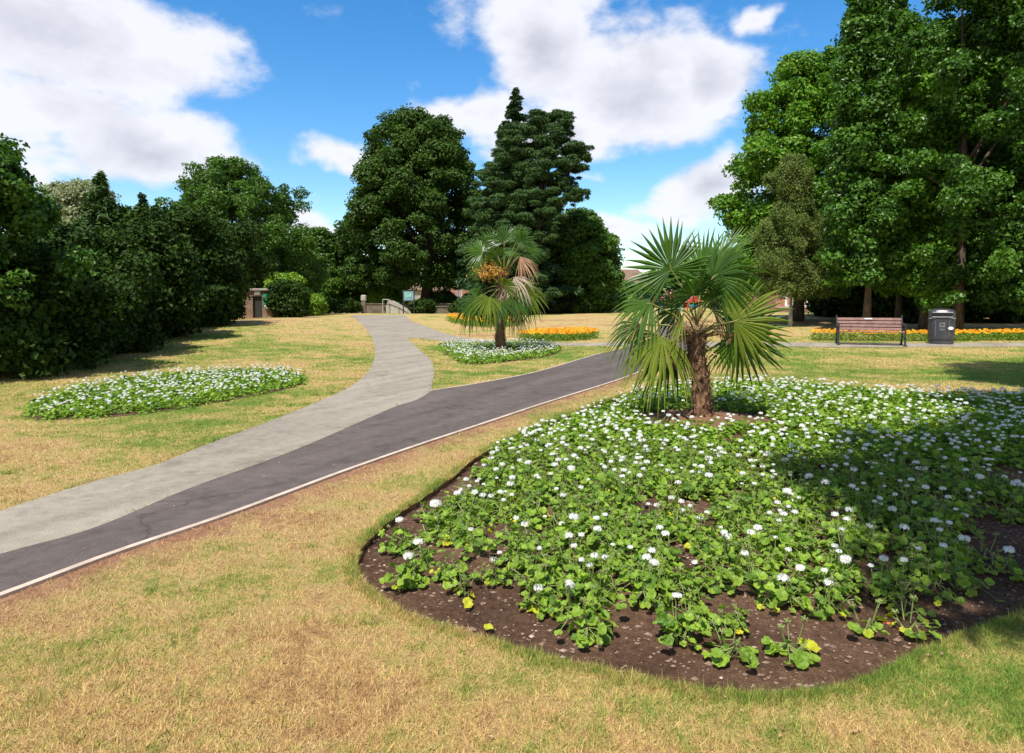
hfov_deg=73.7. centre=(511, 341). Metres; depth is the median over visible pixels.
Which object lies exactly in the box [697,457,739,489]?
geranium plant
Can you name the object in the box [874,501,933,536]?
geranium plant
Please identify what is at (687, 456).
geranium plant
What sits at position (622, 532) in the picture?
geranium plant
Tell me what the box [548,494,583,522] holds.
geranium plant
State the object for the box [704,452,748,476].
geranium plant
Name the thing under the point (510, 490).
geranium plant
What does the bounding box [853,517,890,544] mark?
geranium plant
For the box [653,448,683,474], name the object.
geranium plant
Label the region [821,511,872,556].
geranium plant
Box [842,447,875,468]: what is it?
geranium plant
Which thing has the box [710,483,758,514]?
geranium plant
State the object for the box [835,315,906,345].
park bench
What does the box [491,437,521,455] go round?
geranium plant
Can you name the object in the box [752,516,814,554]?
geranium plant
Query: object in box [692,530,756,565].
geranium plant
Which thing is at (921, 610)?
geranium plant
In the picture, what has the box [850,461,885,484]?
geranium plant
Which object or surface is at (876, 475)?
geranium plant
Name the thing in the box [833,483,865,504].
geranium plant
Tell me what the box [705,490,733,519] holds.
geranium plant
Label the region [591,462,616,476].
geranium plant
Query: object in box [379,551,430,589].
geranium plant
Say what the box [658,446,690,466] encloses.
geranium plant
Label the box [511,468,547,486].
geranium plant
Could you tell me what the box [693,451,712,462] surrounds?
geranium plant
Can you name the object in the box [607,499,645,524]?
geranium plant
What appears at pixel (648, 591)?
geranium plant
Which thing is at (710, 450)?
geranium plant
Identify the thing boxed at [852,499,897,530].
geranium plant
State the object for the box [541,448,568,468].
geranium plant
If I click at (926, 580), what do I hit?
geranium plant
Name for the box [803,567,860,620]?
geranium plant
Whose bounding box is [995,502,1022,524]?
geranium plant
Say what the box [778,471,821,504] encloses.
geranium plant
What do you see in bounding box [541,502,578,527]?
geranium plant
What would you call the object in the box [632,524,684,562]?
geranium plant
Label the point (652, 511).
geranium plant
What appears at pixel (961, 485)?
geranium plant
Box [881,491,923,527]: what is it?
geranium plant
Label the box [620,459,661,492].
geranium plant
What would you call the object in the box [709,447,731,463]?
geranium plant
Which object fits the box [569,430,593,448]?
geranium plant
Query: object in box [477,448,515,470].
geranium plant
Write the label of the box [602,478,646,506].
geranium plant
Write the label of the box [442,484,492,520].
geranium plant
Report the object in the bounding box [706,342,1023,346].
bench path
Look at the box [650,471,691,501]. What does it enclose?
geranium plant
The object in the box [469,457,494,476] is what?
geranium plant
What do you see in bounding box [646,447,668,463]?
geranium plant
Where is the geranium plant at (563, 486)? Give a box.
[550,482,580,505]
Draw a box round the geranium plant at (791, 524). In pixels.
[779,517,822,539]
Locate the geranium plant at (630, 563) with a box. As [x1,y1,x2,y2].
[612,543,664,584]
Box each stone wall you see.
[331,303,451,312]
[434,306,455,313]
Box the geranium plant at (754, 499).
[740,482,779,512]
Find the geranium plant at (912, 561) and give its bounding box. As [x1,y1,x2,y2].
[892,542,951,578]
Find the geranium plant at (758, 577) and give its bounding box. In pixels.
[719,542,796,594]
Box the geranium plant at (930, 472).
[917,465,949,488]
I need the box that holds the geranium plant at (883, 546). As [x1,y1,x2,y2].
[858,521,890,553]
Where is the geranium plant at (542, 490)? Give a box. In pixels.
[516,476,557,505]
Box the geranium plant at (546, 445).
[533,438,569,456]
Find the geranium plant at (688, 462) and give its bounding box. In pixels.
[673,445,705,473]
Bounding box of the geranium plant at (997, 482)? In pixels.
[982,468,1016,493]
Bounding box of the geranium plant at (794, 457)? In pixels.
[776,443,818,466]
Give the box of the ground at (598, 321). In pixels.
[0,307,1023,752]
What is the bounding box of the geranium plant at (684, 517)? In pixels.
[654,499,711,534]
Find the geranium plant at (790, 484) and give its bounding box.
[779,473,813,497]
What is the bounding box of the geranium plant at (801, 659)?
[761,615,820,668]
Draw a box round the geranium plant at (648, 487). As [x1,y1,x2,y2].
[613,468,657,501]
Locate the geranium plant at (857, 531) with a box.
[825,506,863,546]
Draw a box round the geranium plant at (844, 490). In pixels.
[842,476,870,498]
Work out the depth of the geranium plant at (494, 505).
4.93 m
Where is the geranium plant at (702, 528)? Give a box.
[677,510,718,540]
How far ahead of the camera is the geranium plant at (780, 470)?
5.81 m
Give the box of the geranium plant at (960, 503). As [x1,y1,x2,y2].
[914,484,971,520]
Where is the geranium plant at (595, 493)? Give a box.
[577,478,607,499]
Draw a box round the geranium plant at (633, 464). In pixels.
[626,451,653,468]
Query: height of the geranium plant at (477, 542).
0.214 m
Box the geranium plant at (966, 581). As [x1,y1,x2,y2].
[914,538,1004,601]
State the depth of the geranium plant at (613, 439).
6.83 m
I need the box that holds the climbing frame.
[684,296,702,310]
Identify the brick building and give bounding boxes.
[742,275,808,309]
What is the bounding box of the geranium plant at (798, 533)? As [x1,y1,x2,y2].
[772,507,833,551]
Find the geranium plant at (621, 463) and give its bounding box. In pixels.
[613,451,630,471]
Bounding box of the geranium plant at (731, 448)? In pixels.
[706,436,746,456]
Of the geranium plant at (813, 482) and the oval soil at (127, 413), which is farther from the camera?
the oval soil at (127, 413)
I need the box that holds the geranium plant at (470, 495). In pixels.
[449,477,497,504]
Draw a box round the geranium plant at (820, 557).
[816,543,864,586]
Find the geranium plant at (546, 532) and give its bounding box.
[532,515,563,545]
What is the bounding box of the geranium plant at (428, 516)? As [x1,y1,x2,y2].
[417,496,465,532]
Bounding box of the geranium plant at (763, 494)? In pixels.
[748,473,779,505]
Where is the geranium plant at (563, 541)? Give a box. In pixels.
[531,513,590,554]
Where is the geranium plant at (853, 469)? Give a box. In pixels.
[837,462,876,491]
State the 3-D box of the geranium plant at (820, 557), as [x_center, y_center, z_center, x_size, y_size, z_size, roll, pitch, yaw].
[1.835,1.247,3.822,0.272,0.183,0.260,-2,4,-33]
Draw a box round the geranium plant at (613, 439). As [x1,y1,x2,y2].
[598,436,619,454]
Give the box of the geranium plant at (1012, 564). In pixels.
[997,546,1023,581]
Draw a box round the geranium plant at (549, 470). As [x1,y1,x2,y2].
[534,462,566,491]
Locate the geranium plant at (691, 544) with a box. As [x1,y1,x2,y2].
[684,522,723,554]
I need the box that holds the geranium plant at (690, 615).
[656,585,729,635]
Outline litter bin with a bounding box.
[927,308,955,343]
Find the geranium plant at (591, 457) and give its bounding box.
[579,446,597,467]
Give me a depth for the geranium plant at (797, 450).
6.36 m
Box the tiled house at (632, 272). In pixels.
[620,269,654,304]
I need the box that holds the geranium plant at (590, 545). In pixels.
[574,525,615,554]
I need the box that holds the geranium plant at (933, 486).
[909,463,956,492]
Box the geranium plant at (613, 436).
[607,427,633,449]
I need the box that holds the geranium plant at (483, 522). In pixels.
[446,499,497,531]
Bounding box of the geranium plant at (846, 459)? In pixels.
[824,445,865,467]
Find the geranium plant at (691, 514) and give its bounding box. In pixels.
[676,503,703,522]
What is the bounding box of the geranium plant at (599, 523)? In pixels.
[579,513,619,542]
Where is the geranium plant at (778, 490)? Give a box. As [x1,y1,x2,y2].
[766,479,786,498]
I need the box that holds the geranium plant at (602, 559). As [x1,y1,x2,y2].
[583,543,634,574]
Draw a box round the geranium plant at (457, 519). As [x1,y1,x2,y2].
[427,497,484,533]
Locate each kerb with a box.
[0,370,642,598]
[431,353,600,390]
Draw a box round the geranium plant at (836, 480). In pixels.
[811,462,848,486]
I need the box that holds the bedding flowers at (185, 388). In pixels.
[18,363,308,419]
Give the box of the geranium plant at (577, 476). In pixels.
[551,454,592,483]
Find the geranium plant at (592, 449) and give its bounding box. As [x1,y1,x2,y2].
[582,438,613,459]
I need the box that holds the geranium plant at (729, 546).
[708,524,743,552]
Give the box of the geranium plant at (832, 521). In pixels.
[827,507,863,529]
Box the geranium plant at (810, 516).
[787,494,832,520]
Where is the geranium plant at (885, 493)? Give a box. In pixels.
[872,482,905,508]
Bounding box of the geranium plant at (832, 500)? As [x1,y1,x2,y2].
[812,479,841,506]
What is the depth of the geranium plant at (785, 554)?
3.96 m
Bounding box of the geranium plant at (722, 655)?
[701,610,758,667]
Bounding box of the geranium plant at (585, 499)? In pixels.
[567,481,608,512]
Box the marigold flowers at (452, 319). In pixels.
[445,313,517,327]
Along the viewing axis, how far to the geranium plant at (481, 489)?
5.44 m
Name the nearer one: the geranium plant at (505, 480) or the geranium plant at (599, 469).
the geranium plant at (505, 480)
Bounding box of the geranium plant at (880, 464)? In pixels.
[869,453,913,479]
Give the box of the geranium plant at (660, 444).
[649,438,667,449]
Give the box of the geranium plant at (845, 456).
[830,453,862,474]
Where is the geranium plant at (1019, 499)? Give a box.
[999,479,1023,511]
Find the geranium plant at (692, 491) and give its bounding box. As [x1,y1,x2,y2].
[680,470,713,500]
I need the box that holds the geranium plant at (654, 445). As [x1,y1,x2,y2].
[652,436,677,452]
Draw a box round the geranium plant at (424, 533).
[417,499,443,542]
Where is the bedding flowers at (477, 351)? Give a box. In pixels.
[437,337,561,364]
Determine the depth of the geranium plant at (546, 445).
6.71 m
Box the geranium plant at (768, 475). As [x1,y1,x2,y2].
[755,462,789,484]
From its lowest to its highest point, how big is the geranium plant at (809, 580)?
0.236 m
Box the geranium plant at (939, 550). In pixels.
[912,518,973,557]
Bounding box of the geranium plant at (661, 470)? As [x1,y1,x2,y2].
[648,464,668,478]
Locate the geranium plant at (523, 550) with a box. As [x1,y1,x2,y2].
[493,530,544,570]
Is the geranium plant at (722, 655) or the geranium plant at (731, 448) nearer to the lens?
the geranium plant at (722, 655)
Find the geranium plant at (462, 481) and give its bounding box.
[443,477,464,502]
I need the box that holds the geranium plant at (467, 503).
[460,483,503,512]
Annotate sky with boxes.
[0,0,965,272]
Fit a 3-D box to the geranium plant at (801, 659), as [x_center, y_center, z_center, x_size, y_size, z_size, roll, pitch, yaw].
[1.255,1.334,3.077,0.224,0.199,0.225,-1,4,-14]
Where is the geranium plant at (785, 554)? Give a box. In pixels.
[757,536,799,571]
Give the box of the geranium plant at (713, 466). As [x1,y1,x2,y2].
[697,455,724,478]
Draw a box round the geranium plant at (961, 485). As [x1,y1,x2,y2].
[938,472,994,502]
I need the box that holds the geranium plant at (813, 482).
[794,473,835,495]
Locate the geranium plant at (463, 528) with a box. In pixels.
[445,510,491,545]
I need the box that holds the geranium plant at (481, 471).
[476,456,507,480]
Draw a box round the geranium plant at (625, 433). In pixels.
[608,432,637,450]
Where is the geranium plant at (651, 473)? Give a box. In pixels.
[627,464,666,485]
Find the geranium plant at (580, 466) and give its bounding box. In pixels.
[560,457,595,478]
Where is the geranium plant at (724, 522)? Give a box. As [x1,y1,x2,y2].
[703,506,744,534]
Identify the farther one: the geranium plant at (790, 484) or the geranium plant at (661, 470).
the geranium plant at (661, 470)
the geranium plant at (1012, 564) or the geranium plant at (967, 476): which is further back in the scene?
the geranium plant at (967, 476)
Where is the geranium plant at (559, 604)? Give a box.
[540,579,597,618]
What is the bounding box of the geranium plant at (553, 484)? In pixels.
[536,469,584,496]
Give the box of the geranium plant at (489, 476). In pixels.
[479,466,507,484]
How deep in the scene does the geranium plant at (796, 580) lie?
3.62 m
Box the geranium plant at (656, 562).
[637,558,699,599]
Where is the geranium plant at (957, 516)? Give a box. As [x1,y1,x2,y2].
[921,490,972,530]
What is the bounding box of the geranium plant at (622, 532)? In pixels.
[600,507,655,551]
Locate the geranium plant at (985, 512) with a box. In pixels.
[952,488,998,517]
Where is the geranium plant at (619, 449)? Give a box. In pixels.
[607,437,634,456]
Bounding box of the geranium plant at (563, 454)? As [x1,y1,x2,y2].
[550,441,583,467]
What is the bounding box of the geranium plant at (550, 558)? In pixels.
[530,539,572,567]
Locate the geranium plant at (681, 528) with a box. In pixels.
[649,501,689,542]
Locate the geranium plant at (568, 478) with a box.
[540,464,577,495]
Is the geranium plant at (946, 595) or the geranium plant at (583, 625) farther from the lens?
the geranium plant at (946, 595)
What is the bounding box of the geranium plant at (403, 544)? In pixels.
[378,516,417,556]
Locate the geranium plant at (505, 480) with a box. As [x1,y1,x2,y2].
[499,466,532,488]
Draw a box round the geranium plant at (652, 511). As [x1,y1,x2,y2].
[636,501,673,531]
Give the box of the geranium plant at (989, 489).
[972,474,1021,503]
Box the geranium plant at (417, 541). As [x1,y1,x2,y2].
[410,538,436,571]
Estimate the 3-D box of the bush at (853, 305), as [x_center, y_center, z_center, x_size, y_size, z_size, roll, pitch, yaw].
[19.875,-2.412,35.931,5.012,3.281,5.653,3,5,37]
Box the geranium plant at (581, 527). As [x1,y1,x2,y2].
[557,511,592,539]
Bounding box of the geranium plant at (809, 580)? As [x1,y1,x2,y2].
[794,549,860,596]
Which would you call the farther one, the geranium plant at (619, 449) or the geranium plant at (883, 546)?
the geranium plant at (619, 449)
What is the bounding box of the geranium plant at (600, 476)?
[583,464,620,496]
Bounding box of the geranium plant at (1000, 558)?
[963,530,1008,567]
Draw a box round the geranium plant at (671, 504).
[657,495,690,517]
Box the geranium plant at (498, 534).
[494,511,539,545]
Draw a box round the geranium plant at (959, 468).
[945,457,986,479]
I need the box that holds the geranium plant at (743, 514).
[711,490,760,530]
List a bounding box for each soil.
[26,375,301,419]
[357,389,1023,695]
[438,346,560,364]
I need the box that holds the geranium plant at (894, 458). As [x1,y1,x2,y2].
[879,448,907,468]
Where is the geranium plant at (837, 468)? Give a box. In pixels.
[821,464,849,479]
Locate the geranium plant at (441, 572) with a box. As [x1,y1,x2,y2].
[429,549,471,586]
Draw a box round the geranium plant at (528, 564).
[496,546,557,585]
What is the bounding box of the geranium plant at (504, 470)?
[492,462,519,481]
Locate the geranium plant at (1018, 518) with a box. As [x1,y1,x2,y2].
[1006,509,1023,522]
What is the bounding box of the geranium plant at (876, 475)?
[856,456,911,491]
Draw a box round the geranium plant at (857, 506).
[837,488,871,518]
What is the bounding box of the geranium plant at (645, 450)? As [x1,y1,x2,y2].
[626,445,663,470]
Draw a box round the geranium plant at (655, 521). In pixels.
[625,503,673,545]
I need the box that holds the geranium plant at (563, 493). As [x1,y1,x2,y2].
[551,487,574,511]
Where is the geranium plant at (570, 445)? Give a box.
[550,434,578,453]
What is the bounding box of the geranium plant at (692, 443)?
[679,436,708,455]
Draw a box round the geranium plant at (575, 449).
[559,435,594,457]
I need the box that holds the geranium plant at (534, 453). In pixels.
[510,441,540,459]
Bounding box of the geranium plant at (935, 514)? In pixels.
[914,498,962,537]
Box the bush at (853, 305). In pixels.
[836,285,931,322]
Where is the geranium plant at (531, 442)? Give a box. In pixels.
[512,432,545,456]
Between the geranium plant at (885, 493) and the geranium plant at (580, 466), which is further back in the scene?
the geranium plant at (580, 466)
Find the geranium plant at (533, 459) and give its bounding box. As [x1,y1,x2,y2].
[519,449,551,474]
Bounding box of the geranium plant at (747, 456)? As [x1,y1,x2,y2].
[730,446,760,467]
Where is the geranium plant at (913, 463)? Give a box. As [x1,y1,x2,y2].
[894,452,928,478]
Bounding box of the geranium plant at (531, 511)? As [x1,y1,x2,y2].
[505,491,550,526]
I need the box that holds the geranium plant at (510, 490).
[492,481,525,503]
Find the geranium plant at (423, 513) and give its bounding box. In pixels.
[410,494,448,521]
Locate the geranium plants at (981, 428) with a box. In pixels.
[489,374,1023,482]
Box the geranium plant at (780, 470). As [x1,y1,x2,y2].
[762,454,801,480]
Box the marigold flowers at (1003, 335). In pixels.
[809,328,1023,341]
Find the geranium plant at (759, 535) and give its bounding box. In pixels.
[728,505,770,543]
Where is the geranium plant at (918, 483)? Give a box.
[890,466,934,495]
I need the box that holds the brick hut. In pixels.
[243,288,274,317]
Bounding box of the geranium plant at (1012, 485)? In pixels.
[999,471,1023,493]
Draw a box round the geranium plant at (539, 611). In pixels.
[517,584,554,619]
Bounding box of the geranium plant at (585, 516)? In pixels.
[563,495,608,531]
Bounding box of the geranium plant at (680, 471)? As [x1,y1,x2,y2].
[675,455,696,477]
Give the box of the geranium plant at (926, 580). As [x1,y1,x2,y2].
[869,555,939,601]
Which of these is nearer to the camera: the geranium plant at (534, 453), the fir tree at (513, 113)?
the geranium plant at (534, 453)
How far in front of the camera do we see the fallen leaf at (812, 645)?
3.12 m
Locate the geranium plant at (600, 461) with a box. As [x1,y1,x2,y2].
[589,446,624,469]
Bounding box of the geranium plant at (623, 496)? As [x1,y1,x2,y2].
[597,474,637,513]
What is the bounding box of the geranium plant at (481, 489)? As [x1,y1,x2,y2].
[468,475,494,498]
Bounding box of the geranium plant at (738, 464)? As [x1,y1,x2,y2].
[726,453,755,471]
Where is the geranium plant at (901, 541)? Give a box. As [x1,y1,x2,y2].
[883,524,933,554]
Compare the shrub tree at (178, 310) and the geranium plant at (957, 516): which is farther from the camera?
the shrub tree at (178, 310)
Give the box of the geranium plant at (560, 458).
[547,452,568,477]
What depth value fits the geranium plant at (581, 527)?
4.38 m
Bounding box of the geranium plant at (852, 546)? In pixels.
[803,527,863,566]
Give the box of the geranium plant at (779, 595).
[754,573,819,612]
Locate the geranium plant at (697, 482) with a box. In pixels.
[673,464,728,489]
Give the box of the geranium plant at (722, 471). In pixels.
[719,464,743,487]
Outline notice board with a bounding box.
[403,290,414,313]
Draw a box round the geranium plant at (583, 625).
[547,584,626,647]
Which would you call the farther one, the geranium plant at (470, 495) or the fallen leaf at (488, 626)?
the geranium plant at (470, 495)
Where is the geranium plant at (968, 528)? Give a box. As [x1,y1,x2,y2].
[950,507,985,537]
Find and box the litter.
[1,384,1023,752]
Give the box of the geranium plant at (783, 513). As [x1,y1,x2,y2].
[742,510,803,546]
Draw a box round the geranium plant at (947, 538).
[911,520,968,545]
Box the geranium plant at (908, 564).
[878,545,941,577]
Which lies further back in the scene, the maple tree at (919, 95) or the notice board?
the notice board
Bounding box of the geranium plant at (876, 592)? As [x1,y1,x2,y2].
[850,562,904,609]
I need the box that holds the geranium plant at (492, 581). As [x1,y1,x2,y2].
[468,550,512,585]
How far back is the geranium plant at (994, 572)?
4.00 m
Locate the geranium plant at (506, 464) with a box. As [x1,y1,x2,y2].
[496,455,518,471]
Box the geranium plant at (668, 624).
[653,592,712,649]
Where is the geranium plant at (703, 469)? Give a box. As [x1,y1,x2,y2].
[676,456,721,482]
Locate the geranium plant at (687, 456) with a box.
[666,441,702,462]
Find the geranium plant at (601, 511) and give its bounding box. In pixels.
[584,499,620,520]
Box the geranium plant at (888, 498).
[885,477,925,506]
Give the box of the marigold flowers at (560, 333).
[514,326,600,340]
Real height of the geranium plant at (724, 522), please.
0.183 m
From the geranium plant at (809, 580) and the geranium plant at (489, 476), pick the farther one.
the geranium plant at (489, 476)
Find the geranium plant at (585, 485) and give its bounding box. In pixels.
[570,467,609,494]
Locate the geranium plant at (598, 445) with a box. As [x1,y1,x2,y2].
[589,433,605,451]
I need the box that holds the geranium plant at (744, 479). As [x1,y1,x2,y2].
[731,471,761,490]
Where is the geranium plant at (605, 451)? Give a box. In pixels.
[595,445,626,464]
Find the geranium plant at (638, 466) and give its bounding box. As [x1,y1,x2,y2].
[623,456,659,480]
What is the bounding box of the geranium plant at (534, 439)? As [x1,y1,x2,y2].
[523,434,546,457]
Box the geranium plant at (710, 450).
[697,443,724,460]
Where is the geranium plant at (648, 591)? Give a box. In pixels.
[615,556,692,611]
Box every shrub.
[263,270,307,288]
[263,278,313,317]
[308,293,329,315]
[325,298,338,313]
[332,297,362,313]
[367,283,402,302]
[408,297,436,313]
[428,290,459,302]
[445,298,471,312]
[541,295,598,313]
[613,279,653,310]
[613,296,637,311]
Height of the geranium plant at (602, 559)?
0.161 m
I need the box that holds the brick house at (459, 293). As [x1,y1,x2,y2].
[451,289,472,297]
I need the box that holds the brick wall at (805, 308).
[775,307,808,311]
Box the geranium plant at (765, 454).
[754,451,777,466]
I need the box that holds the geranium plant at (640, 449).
[620,434,655,458]
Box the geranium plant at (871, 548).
[843,525,885,561]
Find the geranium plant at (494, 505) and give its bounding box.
[487,490,508,513]
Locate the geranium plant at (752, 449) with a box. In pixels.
[735,434,768,456]
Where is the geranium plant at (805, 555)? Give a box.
[776,535,823,570]
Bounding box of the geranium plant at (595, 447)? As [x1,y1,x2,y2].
[575,433,607,455]
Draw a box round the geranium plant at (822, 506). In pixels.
[785,479,840,515]
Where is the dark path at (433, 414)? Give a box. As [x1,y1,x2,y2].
[0,321,691,591]
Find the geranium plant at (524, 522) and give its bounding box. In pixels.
[508,516,548,545]
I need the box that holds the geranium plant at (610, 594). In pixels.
[561,556,633,610]
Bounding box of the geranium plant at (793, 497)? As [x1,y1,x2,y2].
[765,492,818,519]
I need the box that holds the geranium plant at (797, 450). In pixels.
[786,446,807,463]
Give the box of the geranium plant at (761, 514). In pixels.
[744,499,777,523]
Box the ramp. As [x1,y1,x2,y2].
[382,299,412,313]
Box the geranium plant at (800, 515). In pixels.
[763,488,810,524]
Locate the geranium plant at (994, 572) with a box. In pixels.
[963,549,1023,580]
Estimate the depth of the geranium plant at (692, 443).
6.79 m
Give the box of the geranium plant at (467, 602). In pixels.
[443,565,478,607]
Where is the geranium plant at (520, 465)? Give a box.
[509,458,527,475]
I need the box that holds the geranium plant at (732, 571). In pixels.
[691,545,746,582]
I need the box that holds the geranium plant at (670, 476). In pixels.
[665,467,695,485]
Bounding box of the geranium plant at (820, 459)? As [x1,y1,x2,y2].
[798,444,832,467]
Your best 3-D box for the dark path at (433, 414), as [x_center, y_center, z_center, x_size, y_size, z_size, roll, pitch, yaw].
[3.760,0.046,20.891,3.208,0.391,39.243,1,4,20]
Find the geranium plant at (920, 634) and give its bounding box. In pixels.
[885,594,941,639]
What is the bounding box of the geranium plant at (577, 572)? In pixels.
[549,532,603,579]
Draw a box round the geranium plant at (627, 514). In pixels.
[602,513,635,535]
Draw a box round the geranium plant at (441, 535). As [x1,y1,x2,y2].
[423,521,460,546]
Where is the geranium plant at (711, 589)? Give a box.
[682,567,731,596]
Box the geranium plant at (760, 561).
[723,524,787,581]
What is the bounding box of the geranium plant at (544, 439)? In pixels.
[534,427,568,449]
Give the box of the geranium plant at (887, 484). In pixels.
[860,472,894,499]
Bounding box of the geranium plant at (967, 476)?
[940,464,983,489]
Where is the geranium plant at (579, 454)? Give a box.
[557,446,591,469]
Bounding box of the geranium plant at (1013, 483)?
[999,480,1022,503]
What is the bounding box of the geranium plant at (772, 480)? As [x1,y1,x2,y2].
[749,469,785,490]
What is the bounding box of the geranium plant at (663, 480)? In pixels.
[643,466,676,491]
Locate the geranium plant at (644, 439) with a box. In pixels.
[638,434,657,456]
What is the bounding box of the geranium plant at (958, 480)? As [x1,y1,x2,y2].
[943,464,990,497]
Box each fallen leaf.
[484,623,493,629]
[799,637,821,652]
[899,627,914,634]
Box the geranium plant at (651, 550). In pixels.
[615,547,679,593]
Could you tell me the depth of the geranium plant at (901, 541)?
4.20 m
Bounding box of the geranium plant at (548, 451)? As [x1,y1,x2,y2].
[536,443,558,463]
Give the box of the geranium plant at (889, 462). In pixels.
[872,453,908,470]
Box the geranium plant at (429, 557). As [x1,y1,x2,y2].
[406,529,442,561]
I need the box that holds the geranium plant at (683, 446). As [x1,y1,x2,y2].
[672,436,702,456]
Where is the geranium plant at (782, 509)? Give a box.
[753,500,812,531]
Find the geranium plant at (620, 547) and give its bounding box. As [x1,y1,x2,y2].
[591,525,636,566]
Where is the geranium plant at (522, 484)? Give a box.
[500,475,537,496]
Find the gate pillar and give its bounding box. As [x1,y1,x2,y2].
[361,295,366,312]
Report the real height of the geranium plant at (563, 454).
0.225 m
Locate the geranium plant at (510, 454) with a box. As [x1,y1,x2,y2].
[503,447,521,464]
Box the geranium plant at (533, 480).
[525,473,545,489]
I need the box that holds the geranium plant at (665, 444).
[649,439,673,460]
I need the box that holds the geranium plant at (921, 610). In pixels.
[886,581,935,624]
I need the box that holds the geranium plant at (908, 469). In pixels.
[899,468,935,492]
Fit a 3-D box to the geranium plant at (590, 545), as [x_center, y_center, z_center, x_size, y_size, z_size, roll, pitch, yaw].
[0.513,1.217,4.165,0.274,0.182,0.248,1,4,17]
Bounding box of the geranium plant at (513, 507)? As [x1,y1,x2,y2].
[494,490,538,517]
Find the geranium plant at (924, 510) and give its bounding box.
[898,485,943,518]
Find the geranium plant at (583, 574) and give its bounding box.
[564,552,612,602]
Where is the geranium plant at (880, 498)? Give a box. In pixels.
[865,495,894,523]
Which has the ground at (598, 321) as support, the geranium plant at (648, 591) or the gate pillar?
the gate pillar
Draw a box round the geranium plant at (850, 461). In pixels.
[835,451,863,469]
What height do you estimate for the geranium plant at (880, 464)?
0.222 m
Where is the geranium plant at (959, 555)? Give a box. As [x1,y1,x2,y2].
[928,534,988,575]
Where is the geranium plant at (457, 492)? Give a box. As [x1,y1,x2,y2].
[439,488,479,512]
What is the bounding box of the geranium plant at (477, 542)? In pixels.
[455,522,504,559]
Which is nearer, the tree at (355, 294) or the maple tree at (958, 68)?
the maple tree at (958, 68)
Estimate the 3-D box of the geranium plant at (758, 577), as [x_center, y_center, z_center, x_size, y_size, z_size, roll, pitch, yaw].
[1.297,1.218,3.583,0.369,0.275,0.309,-3,5,-38]
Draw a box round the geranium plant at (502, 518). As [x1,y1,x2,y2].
[480,489,529,523]
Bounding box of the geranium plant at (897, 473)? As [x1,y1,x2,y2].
[875,458,911,486]
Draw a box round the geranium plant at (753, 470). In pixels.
[738,458,767,483]
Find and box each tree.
[0,132,103,376]
[0,238,145,379]
[19,220,170,357]
[22,177,127,234]
[53,202,211,338]
[78,169,164,340]
[135,192,149,207]
[149,154,329,289]
[152,204,252,327]
[214,219,282,319]
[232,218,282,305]
[283,232,358,301]
[288,259,410,302]
[290,226,346,298]
[331,103,483,299]
[332,231,376,302]
[453,87,585,313]
[455,108,595,307]
[455,224,548,352]
[546,207,625,312]
[601,217,793,416]
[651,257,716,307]
[706,43,856,321]
[743,151,834,326]
[804,294,843,316]
[812,0,914,332]
[865,0,1023,332]
[872,0,924,327]
[872,63,970,331]
[912,0,1023,312]
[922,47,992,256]
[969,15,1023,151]
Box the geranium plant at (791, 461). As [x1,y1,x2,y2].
[778,453,813,476]
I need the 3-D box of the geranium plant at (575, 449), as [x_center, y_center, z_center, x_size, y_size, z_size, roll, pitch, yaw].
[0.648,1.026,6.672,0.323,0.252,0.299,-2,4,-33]
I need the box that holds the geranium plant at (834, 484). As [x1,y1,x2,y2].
[817,468,850,493]
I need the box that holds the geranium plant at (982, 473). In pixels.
[960,466,1005,488]
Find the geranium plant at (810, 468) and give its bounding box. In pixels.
[790,456,822,478]
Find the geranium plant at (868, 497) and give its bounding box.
[840,481,887,511]
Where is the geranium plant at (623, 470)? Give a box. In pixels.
[593,468,642,492]
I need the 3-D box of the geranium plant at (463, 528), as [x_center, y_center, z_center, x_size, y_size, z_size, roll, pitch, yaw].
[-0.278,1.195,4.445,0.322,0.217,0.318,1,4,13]
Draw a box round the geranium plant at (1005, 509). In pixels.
[985,495,1021,515]
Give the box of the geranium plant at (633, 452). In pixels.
[620,439,642,460]
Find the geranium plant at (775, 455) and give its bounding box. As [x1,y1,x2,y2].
[755,443,786,462]
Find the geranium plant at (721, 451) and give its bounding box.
[695,446,738,475]
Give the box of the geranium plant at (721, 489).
[698,472,745,500]
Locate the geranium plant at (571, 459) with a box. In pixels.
[559,453,592,471]
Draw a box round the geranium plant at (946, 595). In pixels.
[909,557,964,605]
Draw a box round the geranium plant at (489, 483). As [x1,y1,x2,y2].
[484,475,511,496]
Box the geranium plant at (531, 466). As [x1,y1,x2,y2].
[514,459,548,480]
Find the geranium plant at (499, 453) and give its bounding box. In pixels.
[482,441,515,465]
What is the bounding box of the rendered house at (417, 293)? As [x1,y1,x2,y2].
[408,283,443,302]
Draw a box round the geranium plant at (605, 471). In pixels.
[592,464,612,484]
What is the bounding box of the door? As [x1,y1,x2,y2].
[253,296,261,317]
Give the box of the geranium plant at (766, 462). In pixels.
[757,451,782,471]
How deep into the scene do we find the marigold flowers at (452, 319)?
33.05 m
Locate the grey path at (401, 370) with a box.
[0,315,633,553]
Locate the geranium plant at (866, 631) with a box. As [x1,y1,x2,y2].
[847,598,889,637]
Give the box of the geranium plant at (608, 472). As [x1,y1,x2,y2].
[603,459,637,484]
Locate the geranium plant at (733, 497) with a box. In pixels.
[724,482,749,503]
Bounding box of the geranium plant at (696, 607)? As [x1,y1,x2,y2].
[660,559,710,613]
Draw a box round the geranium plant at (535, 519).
[510,503,551,529]
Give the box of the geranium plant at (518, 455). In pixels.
[499,445,530,466]
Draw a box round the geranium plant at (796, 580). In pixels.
[761,559,814,596]
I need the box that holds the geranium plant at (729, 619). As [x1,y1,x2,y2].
[703,603,749,636]
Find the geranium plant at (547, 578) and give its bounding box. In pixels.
[513,553,571,601]

